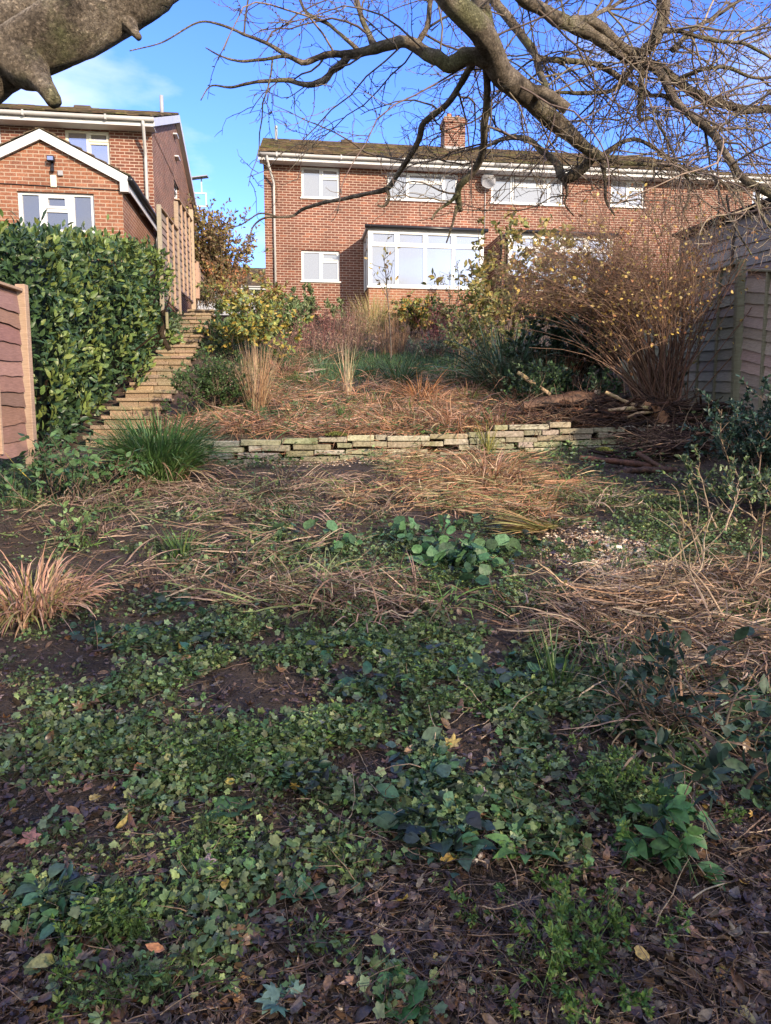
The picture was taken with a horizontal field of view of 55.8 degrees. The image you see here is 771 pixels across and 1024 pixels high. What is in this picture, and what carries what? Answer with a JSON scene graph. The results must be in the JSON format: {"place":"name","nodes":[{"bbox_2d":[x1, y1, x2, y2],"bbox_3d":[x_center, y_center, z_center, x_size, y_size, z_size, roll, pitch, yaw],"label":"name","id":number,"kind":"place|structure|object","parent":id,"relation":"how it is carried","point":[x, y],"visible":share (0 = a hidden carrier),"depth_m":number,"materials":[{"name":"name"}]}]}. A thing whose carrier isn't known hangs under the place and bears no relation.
{"place":"outdoors","nodes":[
{"label":"outdoors","id":0,"kind":"place"},
{"bbox_2d":[0,315,770,1023],"bbox_3d":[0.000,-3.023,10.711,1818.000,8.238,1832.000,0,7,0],"label":"ground","id":1,"kind":"structure","parent":0,"point":[246,675],"depth_m":3.55,"materials":[{"name":"soil"}]},
{"bbox_2d":[0,281,37,470],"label":"timber fence","id":2,"kind":"object","parent":1,"relation":"on","point":[17,407],"visible":0.92,"depth_m":7.71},
{"bbox_2d":[25,953,57,967],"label":"fallen leaf","id":3,"kind":"object","parent":1,"relation":"on","point":[40,960],"visible":1,"depth_m":1.82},
{"bbox_2d":[0,536,127,637],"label":"straw tuft","id":4,"kind":"object","parent":1,"relation":"on","point":[32,602],"visible":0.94,"depth_m":4.19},
{"bbox_2d":[0,424,147,505],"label":"leafy shrub","id":5,"kind":"object","parent":1,"relation":"on","point":[43,467],"visible":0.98,"depth_m":6.50,"materials":[{"name":"green plant"}]},
{"bbox_2d":[41,500,108,551],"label":"leafy shrub","id":6,"kind":"object","parent":1,"relation":"on","point":[78,524],"visible":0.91,"depth_m":5.57,"materials":[{"name":"green plant"}]},
{"bbox_2d":[0,208,185,446],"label":"laurel hedge","id":7,"kind":"object","parent":1,"relation":"on","point":[92,336],"visible":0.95,"depth_m":10.95,"materials":[{"name":"green plant"}]},
{"bbox_2d":[32,898,163,1023],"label":"cleavers","id":8,"kind":"object","parent":1,"relation":"on","point":[67,952],"visible":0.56,"depth_m":1.89,"materials":[{"name":"green plant"}]},
{"bbox_2d":[0,95,208,317],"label":"brick house","id":9,"kind":"structure","parent":1,"relation":"on","point":[127,171],"depth_m":16.81,"materials":[{"name":"brick"}]},
{"bbox_2d":[65,130,109,163],"bbox_3d":[-7.424,-9.060,18.157,1.143,0.862,0.155,-1,7,-7],"label":"window","id":10,"kind":"structure","parent":9,"relation":"in","point":[95,143],"depth_m":18.19,"materials":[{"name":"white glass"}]},
{"bbox_2d":[98,449,153,497],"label":"leafy shrub","id":11,"kind":"object","parent":1,"relation":"on","point":[109,475],"visible":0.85,"depth_m":7.10,"materials":[{"name":"green plant"}]},
{"bbox_2d":[82,309,215,447],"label":"garden steps","id":12,"kind":"structure","parent":1,"relation":"on","point":[154,389],"depth_m":12.41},
{"bbox_2d":[62,399,248,485],"bbox_3d":[-2.450,-0.660,7.882,2.027,1.148,2.005,0,7,0],"label":"grass tussock","id":13,"kind":"object","parent":1,"relation":"on","point":[174,452],"depth_m":7.62,"materials":[{"name":"green plant"}]},
{"bbox_2d":[156,198,204,333],"bbox_3d":[-4.644,-5.432,16.995,0.146,3.652,5.365,-1,7,-5],"label":"timber fence","id":14,"kind":"object","parent":1,"relation":"on","point":[176,237],"visible":0.87,"depth_m":16.16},
{"bbox_2d":[158,525,205,558],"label":"iris tuft","id":15,"kind":"object","parent":1,"relation":"on","point":[180,546],"visible":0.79,"depth_m":5.23,"materials":[{"name":"green plant"}]},
{"bbox_2d":[182,278,234,311],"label":"green shrub","id":16,"kind":"object","parent":1,"relation":"on","point":[205,300],"visible":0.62,"depth_m":18.78,"materials":[{"name":"green plant"}]},
{"bbox_2d":[159,343,266,418],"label":"fern shrub","id":17,"kind":"object","parent":1,"relation":"on","point":[209,386],"visible":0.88,"depth_m":10.32,"materials":[{"name":"green plant"}]},
{"bbox_2d":[183,309,259,347],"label":"green shrub","id":18,"kind":"object","parent":1,"relation":"on","point":[206,322],"visible":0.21,"depth_m":15.50,"materials":[{"name":"green plant"}]},
{"bbox_2d":[171,193,273,304],"bbox_3d":[-4.838,-7.448,20.941,2.953,2.838,3.006,6,9,40],"label":"climber bush","id":19,"kind":"object","parent":1,"relation":"on","point":[210,243],"visible":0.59,"depth_m":20.37,"materials":[{"name":"brown plant"}]},
{"bbox_2d":[196,258,253,312],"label":"orange shrub","id":20,"kind":"object","parent":1,"relation":"on","point":[238,272],"visible":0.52,"depth_m":18.81,"materials":[{"name":"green plant"}]},
{"bbox_2d":[205,795,255,819],"bbox_3d":[-0.516,0.982,2.425,0.157,0.043,0.168,3,8,23],"label":"rosette","id":21,"kind":"object","parent":1,"relation":"on","point":[224,802],"visible":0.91,"depth_m":2.45,"materials":[{"name":"green plant"}]},
{"bbox_2d":[197,268,265,314],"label":"brick house","id":22,"kind":"structure","parent":1,"relation":"on","point":[252,285],"depth_m":45.99,"materials":[{"name":"brick"}]},
{"bbox_2d":[195,264,289,322],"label":"yellow shrub","id":23,"kind":"object","parent":1,"relation":"on","point":[271,293],"visible":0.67,"depth_m":16.70,"materials":[{"name":"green plant"}]},
{"bbox_2d":[0,454,508,639],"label":"dead straw","id":24,"kind":"object","parent":1,"relation":"on","point":[370,589],"visible":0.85,"depth_m":5.18,"materials":[{"name":"plant"}]},
{"bbox_2d":[196,289,313,363],"bbox_3d":[-2.675,-3.546,14.756,1.998,1.722,2.749,-6,9,-42],"label":"yellow shrub","id":25,"kind":"object","parent":1,"relation":"on","point":[235,325],"visible":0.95,"depth_m":14.20,"materials":[{"name":"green plant"}]},
{"bbox_2d":[213,337,302,411],"bbox_3d":[-1.788,-1.989,10.484,1.603,1.187,1.555,-4,8,-30],"label":"straw sheaf","id":26,"kind":"object","parent":1,"relation":"on","point":[260,389],"visible":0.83,"depth_m":10.38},
{"bbox_2d":[213,297,310,338],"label":"green shrub","id":27,"kind":"object","parent":1,"relation":"on","point":[297,307],"visible":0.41,"depth_m":17.77,"materials":[{"name":"green plant"}]},
{"bbox_2d":[254,980,305,1016],"bbox_3d":[-0.247,1.159,1.735,0.118,0.040,0.112,-6,9,-41],"label":"rosette","id":28,"kind":"object","parent":1,"relation":"on","point":[271,995],"visible":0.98,"depth_m":1.74,"materials":[{"name":"green plant"}]},
{"bbox_2d":[251,353,318,375],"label":"straw tuft","id":29,"kind":"object","parent":1,"relation":"on","point":[290,368],"visible":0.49,"depth_m":13.25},
{"bbox_2d":[280,873,326,902],"bbox_3d":[-0.230,1.071,2.061,0.136,0.039,0.120,0,7,0],"label":"rosette","id":30,"kind":"object","parent":1,"relation":"on","point":[310,895],"visible":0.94,"depth_m":2.06,"materials":[{"name":"green plant"}]},
{"bbox_2d":[261,319,345,354],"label":"red stems","id":31,"kind":"object","parent":1,"relation":"on","point":[294,335],"visible":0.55,"depth_m":16.02,"materials":[{"name":"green plant"}]},
{"bbox_2d":[275,282,347,325],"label":"green shrub","id":32,"kind":"object","parent":1,"relation":"on","point":[311,300],"visible":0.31,"depth_m":19.94,"materials":[{"name":"green plant"}]},
{"bbox_2d":[289,300,365,348],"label":"red stems","id":33,"kind":"object","parent":1,"relation":"on","point":[326,322],"visible":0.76,"depth_m":16.66,"materials":[{"name":"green plant"}]},
{"bbox_2d":[0,336,671,685],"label":"lawn grass","id":34,"kind":"structure","parent":1,"relation":"on","point":[331,376],"depth_m":13.12,"materials":[{"name":"green plant"}]},
{"bbox_2d":[306,322,381,356],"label":"red stems","id":35,"kind":"object","parent":1,"relation":"on","point":[317,341],"visible":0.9,"depth_m":15.55,"materials":[{"name":"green plant"}]},
{"bbox_2d":[328,343,370,396],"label":"straw stalks","id":36,"kind":"object","parent":1,"relation":"on","point":[345,380],"visible":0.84,"depth_m":11.34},
{"bbox_2d":[328,303,378,347],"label":"brown stems","id":37,"kind":"object","parent":1,"relation":"on","point":[349,332],"visible":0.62,"depth_m":17.12,"materials":[{"name":"plant"}]},
{"bbox_2d":[142,342,579,437],"bbox_3d":[-0.344,-2.527,13.291,6.994,2.375,9.412,0,7,0],"label":"dead straw","id":38,"kind":"object","parent":1,"relation":"on","point":[317,397],"visible":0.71,"depth_m":10.31,"materials":[{"name":"plant"}]},
{"bbox_2d":[331,306,399,346],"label":"red stems","id":39,"kind":"object","parent":1,"relation":"on","point":[362,330],"visible":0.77,"depth_m":17.16,"materials":[{"name":"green plant"}]},
{"bbox_2d":[343,358,395,376],"bbox_3d":[-0.238,-2.649,13.262,1.052,0.462,1.095,5,9,38],"label":"grass mound","id":40,"kind":"object","parent":1,"relation":"on","point":[364,369],"depth_m":13.15,"materials":[{"name":"green plant"}]},
{"bbox_2d":[336,290,411,332],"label":"grass tuft","id":41,"kind":"object","parent":1,"relation":"on","point":[376,307],"visible":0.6,"depth_m":19.15,"materials":[{"name":"plant"}]},
{"bbox_2d":[0,309,755,504],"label":"bank weeds","id":42,"kind":"object","parent":1,"relation":"on","point":[575,453],"visible":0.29,"depth_m":8.59,"materials":[{"name":"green plant"}]},
{"bbox_2d":[258,113,505,319],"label":"brick house","id":43,"kind":"structure","parent":1,"relation":"on","point":[320,251],"depth_m":22.29,"materials":[{"name":"brick"}]},
{"bbox_2d":[300,167,339,199],"bbox_3d":[-1.981,-10.012,22.192,1.244,0.946,0.155,-1,7,-7],"label":"window","id":44,"kind":"structure","parent":43,"relation":"in","point":[315,182],"depth_m":22.24,"materials":[{"name":"white plastic"}]},
{"bbox_2d":[300,250,340,282],"bbox_3d":[-2.008,-7.575,22.488,1.259,0.957,0.155,-1,7,-7],"label":"window","id":45,"kind":"structure","parent":43,"relation":"in","point":[316,266],"depth_m":22.53,"materials":[{"name":"white plastic"}]},
{"bbox_2d":[386,172,457,202],"bbox_3d":[1.148,-10.069,22.594,2.312,0.863,0.155,-1,7,-7],"label":"window","id":46,"kind":"structure","parent":43,"relation":"in","point":[421,188],"depth_m":22.65,"materials":[{"name":"white plastic"}]},
{"bbox_2d":[364,232,400,362],"bbox_3d":[0.032,-4.297,14.670,0.812,2.593,0.583,-7,10,-43],"label":"sapling","id":47,"kind":"object","parent":1,"relation":"on","point":[385,271],"visible":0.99,"depth_m":14.67,"materials":[{"name":"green plant"}]},
{"bbox_2d":[0,468,770,1023],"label":"creeping groundcover","id":48,"kind":"object","parent":1,"relation":"on","point":[530,804],"visible":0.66,"depth_m":2.76,"materials":[{"name":"green plant"}]},
{"bbox_2d":[0,0,770,265],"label":"old tree","id":49,"kind":"object","parent":1,"relation":"on","point":[42,42],"visible":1,"depth_m":3.46,"materials":[{"name":"brown plant"}]},
{"bbox_2d":[0,327,770,1023],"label":"leaf litter","id":50,"kind":"object","parent":1,"relation":"on","point":[238,1009],"visible":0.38,"depth_m":1.99,"materials":[{"name":"plant"}]},
{"bbox_2d":[0,458,770,1021],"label":"creeping weeds","id":51,"kind":"object","parent":1,"relation":"on","point":[636,524],"visible":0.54,"depth_m":2.80,"materials":[{"name":"green plant"}]},
{"bbox_2d":[10,528,770,1023],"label":"fine weeds","id":52,"kind":"object","parent":1,"relation":"on","point":[110,906],"visible":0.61,"depth_m":2.76,"materials":[{"name":"green plant"}]},
{"bbox_2d":[10,515,770,956],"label":"broad leaf cover","id":53,"kind":"object","parent":1,"relation":"on","point":[24,895],"visible":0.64,"depth_m":2.62,"materials":[{"name":"plant"}]},
{"bbox_2d":[369,309,418,354],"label":"brown stems","id":54,"kind":"object","parent":1,"relation":"on","point":[393,339],"visible":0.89,"depth_m":16.11,"materials":[{"name":"plant"}]},
{"bbox_2d":[271,513,520,584],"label":"bergenia leaves","id":55,"kind":"object","parent":1,"relation":"on","point":[478,551],"visible":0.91,"depth_m":5.10,"materials":[{"name":"green plant"}]},
{"bbox_2d":[361,348,435,392],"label":"iris clump","id":56,"kind":"object","parent":1,"relation":"on","point":[403,373],"visible":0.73,"depth_m":12.13,"materials":[{"name":"green plant"}]},
{"bbox_2d":[375,968,427,1023],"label":"rosette","id":57,"kind":"object","parent":1,"relation":"on","point":[418,997],"visible":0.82,"depth_m":1.73,"materials":[{"name":"green plant"}]},
{"bbox_2d":[372,291,437,337],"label":"green shrub","id":58,"kind":"object","parent":1,"relation":"on","point":[404,305],"visible":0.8,"depth_m":18.32,"materials":[{"name":"green plant"}]},
{"bbox_2d":[158,407,655,462],"bbox_3d":[0.303,-0.979,9.245,6.871,0.723,1.189,0,7,-3],"label":"dead straw","id":59,"kind":"object","parent":1,"relation":"on","point":[369,430],"visible":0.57,"depth_m":9.15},
{"bbox_2d":[384,372,457,402],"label":"orange tuft","id":60,"kind":"object","parent":1,"relation":"on","point":[425,388],"visible":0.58,"depth_m":10.96,"materials":[{"name":"plant"}]},
{"bbox_2d":[405,544,450,566],"bbox_3d":[0.317,0.304,4.958,0.278,0.144,0.314,5,9,37],"label":"rosette","id":61,"kind":"object","parent":1,"relation":"on","point":[434,553],"visible":0.95,"depth_m":4.93,"materials":[{"name":"green plant"}]},
{"bbox_2d":[406,328,453,356],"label":"grey shrub","id":62,"kind":"object","parent":1,"relation":"on","point":[427,347],"visible":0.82,"depth_m":15.55,"materials":[{"name":"green plant"}]},
{"bbox_2d":[402,378,463,409],"bbox_3d":[0.735,-1.706,10.664,1.064,0.542,1.126,2,7,17],"label":"grass mound","id":63,"kind":"object","parent":1,"relation":"on","point":[435,403],"depth_m":10.53,"materials":[{"name":"brown plant"}]},
{"bbox_2d":[167,422,705,464],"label":"retaining wall","id":64,"kind":"structure","parent":1,"relation":"on","point":[517,437],"depth_m":9.02,"materials":[{"name":"stone"}]},
{"bbox_2d":[405,296,474,336],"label":"green shrub","id":65,"kind":"object","parent":1,"relation":"on","point":[434,302],"visible":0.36,"depth_m":18.31,"materials":[{"name":"green plant"}]},
{"bbox_2d":[407,297,496,354],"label":"red stems","id":66,"kind":"object","parent":1,"relation":"on","point":[436,330],"visible":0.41,"depth_m":15.81,"materials":[{"name":"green plant"}]},
{"bbox_2d":[407,393,499,440],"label":"straw tuft","id":67,"kind":"object","parent":1,"relation":"on","point":[449,423],"visible":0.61,"depth_m":9.29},
{"bbox_2d":[209,445,698,583],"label":"gravel","id":68,"kind":"structure","parent":1,"relation":"on","point":[639,542],"depth_m":5.23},
{"bbox_2d":[307,441,612,531],"bbox_3d":[0.743,-0.409,7.378,3.054,0.666,3.815,0,7,0],"label":"dead straw","id":69,"kind":"object","parent":1,"relation":"on","point":[463,489],"visible":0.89,"depth_m":6.79,"materials":[{"name":"plant"}]},
{"bbox_2d":[424,441,548,489],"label":"straw tuft","id":70,"kind":"object","parent":1,"relation":"on","point":[483,469],"visible":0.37,"depth_m":7.18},
{"bbox_2d":[435,279,538,369],"bbox_3d":[1.950,-3.478,13.553,2.131,1.692,2.439,0,7,0],"label":"green shrub","id":71,"kind":"object","parent":1,"relation":"on","point":[465,322],"visible":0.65,"depth_m":13.43,"materials":[{"name":"green plant"}]},
{"bbox_2d":[470,419,506,453],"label":"grass tuft","id":72,"kind":"object","parent":1,"relation":"on","point":[488,436],"visible":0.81,"depth_m":8.87,"materials":[{"name":"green plant"}]},
{"bbox_2d":[381,207,604,362],"bbox_3d":[2.010,-4.397,14.212,4.344,3.054,3.153,0,7,0],"label":"leafy shrub","id":73,"kind":"object","parent":1,"relation":"on","point":[476,283],"visible":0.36,"depth_m":13.87,"materials":[{"name":"green plant"}]},
{"bbox_2d":[421,313,583,395],"bbox_3d":[1.863,-2.488,11.752,2.714,1.562,2.569,0,7,0],"label":"phormium","id":74,"kind":"object","parent":1,"relation":"on","point":[499,357],"visible":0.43,"depth_m":11.45,"materials":[{"name":"green plant"}]},
{"bbox_2d":[466,400,547,449],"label":"straw tuft","id":75,"kind":"object","parent":1,"relation":"on","point":[492,418],"visible":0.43,"depth_m":9.33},
{"bbox_2d":[477,504,561,536],"bbox_3d":[1.011,0.032,5.512,0.643,0.265,0.957,0,7,0],"label":"iris fan","id":76,"kind":"object","parent":1,"relation":"on","point":[532,526],"visible":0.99,"depth_m":5.50},
{"bbox_2d":[466,339,580,395],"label":"grey shrub","id":77,"kind":"object","parent":1,"relation":"on","point":[481,372],"visible":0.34,"depth_m":11.29,"materials":[{"name":"green plant"}]},
{"bbox_2d":[485,826,568,863],"bbox_3d":[0.433,1.028,2.252,0.254,0.068,0.242,0,7,0],"label":"rosette","id":78,"kind":"object","parent":1,"relation":"on","point":[503,851],"visible":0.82,"depth_m":2.22,"materials":[{"name":"green plant"}]},
{"bbox_2d":[527,615,587,690],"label":"grass tuft","id":79,"kind":"object","parent":1,"relation":"on","point":[551,660],"visible":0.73,"depth_m":3.27,"materials":[{"name":"green plant"}]},
{"bbox_2d":[497,299,632,392],"bbox_3d":[2.781,-2.690,11.780,2.275,1.559,3.254,0,7,0],"label":"dark evergreen","id":80,"kind":"object","parent":1,"relation":"on","point":[557,331],"visible":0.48,"depth_m":11.35,"materials":[{"name":"green plant"}]},
{"bbox_2d":[531,344,604,392],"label":"brown stems","id":81,"kind":"object","parent":1,"relation":"on","point":[567,366],"visible":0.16,"depth_m":11.19,"materials":[{"name":"plant"}]},
{"bbox_2d":[443,855,695,1023],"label":"cleavers","id":82,"kind":"object","parent":1,"relation":"on","point":[559,935],"visible":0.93,"depth_m":1.84,"materials":[{"name":"green plant"}]},
{"bbox_2d":[467,148,715,319],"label":"brick house","id":83,"kind":"structure","parent":1,"relation":"on","point":[521,201],"depth_m":23.19,"materials":[{"name":"brick"}]},
{"bbox_2d":[490,175,563,206],"bbox_3d":[4.484,-10.149,23.021,2.446,0.877,0.155,-1,7,-7],"label":"window","id":84,"kind":"structure","parent":83,"relation":"in","point":[531,197],"depth_m":23.07,"materials":[{"name":"white plastic"}]},
{"bbox_2d":[610,180,645,208],"bbox_3d":[7.797,-10.233,23.444,1.238,0.865,0.155,-1,7,-7],"label":"window","id":85,"kind":"structure","parent":83,"relation":"in","point":[625,189],"depth_m":23.48,"materials":[{"name":"white plastic"}]},
{"bbox_2d":[497,358,687,402],"bbox_3d":[2.893,-1.875,10.480,2.603,0.761,1.765,0,7,0],"label":"dark evergreen","id":86,"kind":"object","parent":1,"relation":"on","point":[558,378],"visible":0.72,"depth_m":10.17,"materials":[{"name":"green plant"}]},
{"bbox_2d":[572,628,636,688],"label":"grass tuft","id":87,"kind":"object","parent":1,"relation":"on","point":[610,670],"visible":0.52,"depth_m":3.35,"materials":[{"name":"green plant"}]},
{"bbox_2d":[450,476,770,777],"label":"dead straw","id":88,"kind":"object","parent":1,"relation":"on","point":[672,594],"visible":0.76,"depth_m":3.89,"materials":[{"name":"plant"}]},
{"bbox_2d":[579,455,655,466],"bbox_3d":[2.548,-0.538,7.926,0.867,0.156,0.093,1,7,5],"label":"log","id":89,"kind":"object","parent":1,"relation":"on","point":[625,462],"visible":0.67,"depth_m":7.91,"materials":[{"name":"brown wood"}]},
{"bbox_2d":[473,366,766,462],"bbox_3d":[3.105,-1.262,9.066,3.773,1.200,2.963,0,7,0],"label":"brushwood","id":90,"kind":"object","parent":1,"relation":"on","point":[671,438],"visible":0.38,"depth_m":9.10,"materials":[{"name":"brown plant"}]},
{"bbox_2d":[496,570,762,682],"bbox_3d":[1.270,0.732,3.855,1.444,0.700,1.457,0,7,0],"label":"straw tuft","id":91,"kind":"object","parent":1,"relation":"on","point":[578,633],"visible":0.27,"depth_m":3.71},
{"bbox_2d":[489,145,770,403],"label":"arching bush","id":92,"kind":"object","parent":1,"relation":"on","point":[618,296],"visible":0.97,"depth_m":9.54,"materials":[{"name":"brown plant"}]},
{"bbox_2d":[498,380,761,462],"bbox_3d":[3.165,-1.100,9.085,3.637,1.197,2.574,0,7,0],"label":"stick heap","id":93,"kind":"object","parent":1,"relation":"on","point":[643,422],"visible":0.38,"depth_m":9.19,"materials":[{"name":"brown plant"}]},
{"bbox_2d":[530,390,609,400],"bbox_3d":[2.561,-1.514,9.883,1.202,0.268,0.198,0,7,-3],"label":"log","id":94,"kind":"object","parent":93,"relation":"on","point":[577,393],"visible":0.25,"depth_m":9.82,"materials":[{"name":"brown wood"}]},
{"bbox_2d":[520,396,641,411],"bbox_3d":[2.629,-1.426,9.648,1.688,0.235,0.254,0,7,0],"label":"log","id":95,"kind":"object","parent":93,"relation":"on","point":[555,399],"visible":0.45,"depth_m":9.58,"materials":[{"name":"brown wood"}]},
{"bbox_2d":[505,479,770,624],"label":"bare branches","id":96,"kind":"object","parent":1,"relation":"on","point":[702,553],"visible":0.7,"depth_m":4.24,"materials":[{"name":"brown plant"}]},
{"bbox_2d":[609,466,676,473],"bbox_3d":[2.704,-0.416,7.646,0.745,0.130,0.097,-1,7,-8],"label":"log","id":97,"kind":"object","parent":1,"relation":"on","point":[649,470],"visible":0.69,"depth_m":7.61,"materials":[{"name":"brown wood"}]},
{"bbox_2d":[540,720,746,863],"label":"cleavers","id":98,"kind":"object","parent":1,"relation":"on","point":[650,793],"visible":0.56,"depth_m":2.45,"materials":[{"name":"green plant"}]},
{"bbox_2d":[526,614,770,848],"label":"bramble","id":99,"kind":"object","parent":1,"relation":"on","point":[718,754],"visible":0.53,"depth_m":2.74,"materials":[{"name":"green plant"}]},
{"bbox_2d":[565,782,740,890],"bbox_3d":[0.837,1.004,2.294,0.470,0.376,0.420,4,8,32],"label":"nettle","id":100,"kind":"object","parent":1,"relation":"on","point":[679,809],"visible":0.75,"depth_m":2.17,"materials":[{"name":"green plant"}]},
{"bbox_2d":[549,646,770,786],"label":"straw tuft","id":101,"kind":"object","parent":1,"relation":"on","point":[655,723],"visible":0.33,"depth_m":2.76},
{"bbox_2d":[571,658,768,776],"bbox_3d":[1.030,0.818,2.706,0.625,0.492,0.668,5,9,35],"label":"bramble","id":102,"kind":"object","parent":1,"relation":"on","point":[759,705],"visible":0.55,"depth_m":2.80,"materials":[{"name":"green plant"}]},
{"bbox_2d":[588,257,770,423],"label":"timber fence","id":103,"kind":"object","parent":1,"relation":"on","point":[750,354],"visible":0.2,"depth_m":9.67,"materials":[{"name":"wood"}]},
{"bbox_2d":[656,444,770,530],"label":"holly shrub","id":104,"kind":"object","parent":1,"relation":"on","point":[731,493],"visible":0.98,"depth_m":5.61,"materials":[{"name":"green plant"}]},
{"bbox_2d":[671,198,770,392],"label":"timber shed","id":105,"kind":"structure","parent":1,"relation":"on","point":[741,252],"depth_m":10.52,"materials":[{"name":"wood"}]},
{"bbox_2d":[677,374,770,490],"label":"holly shrub","id":106,"kind":"object","parent":1,"relation":"on","point":[758,444],"visible":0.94,"depth_m":6.29,"materials":[{"name":"green plant"}]},
{"bbox_2d":[700,172,770,221],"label":"brick house","id":107,"kind":"structure","parent":1,"relation":"on","point":[709,200],"depth_m":27.31,"materials":[{"name":"brick"}]},
{"bbox_2d":[3,0,770,267],"label":"sky","id":108,"kind":"structure","parent":0,"point":[179,69],"materials":[{"name":"blue"}]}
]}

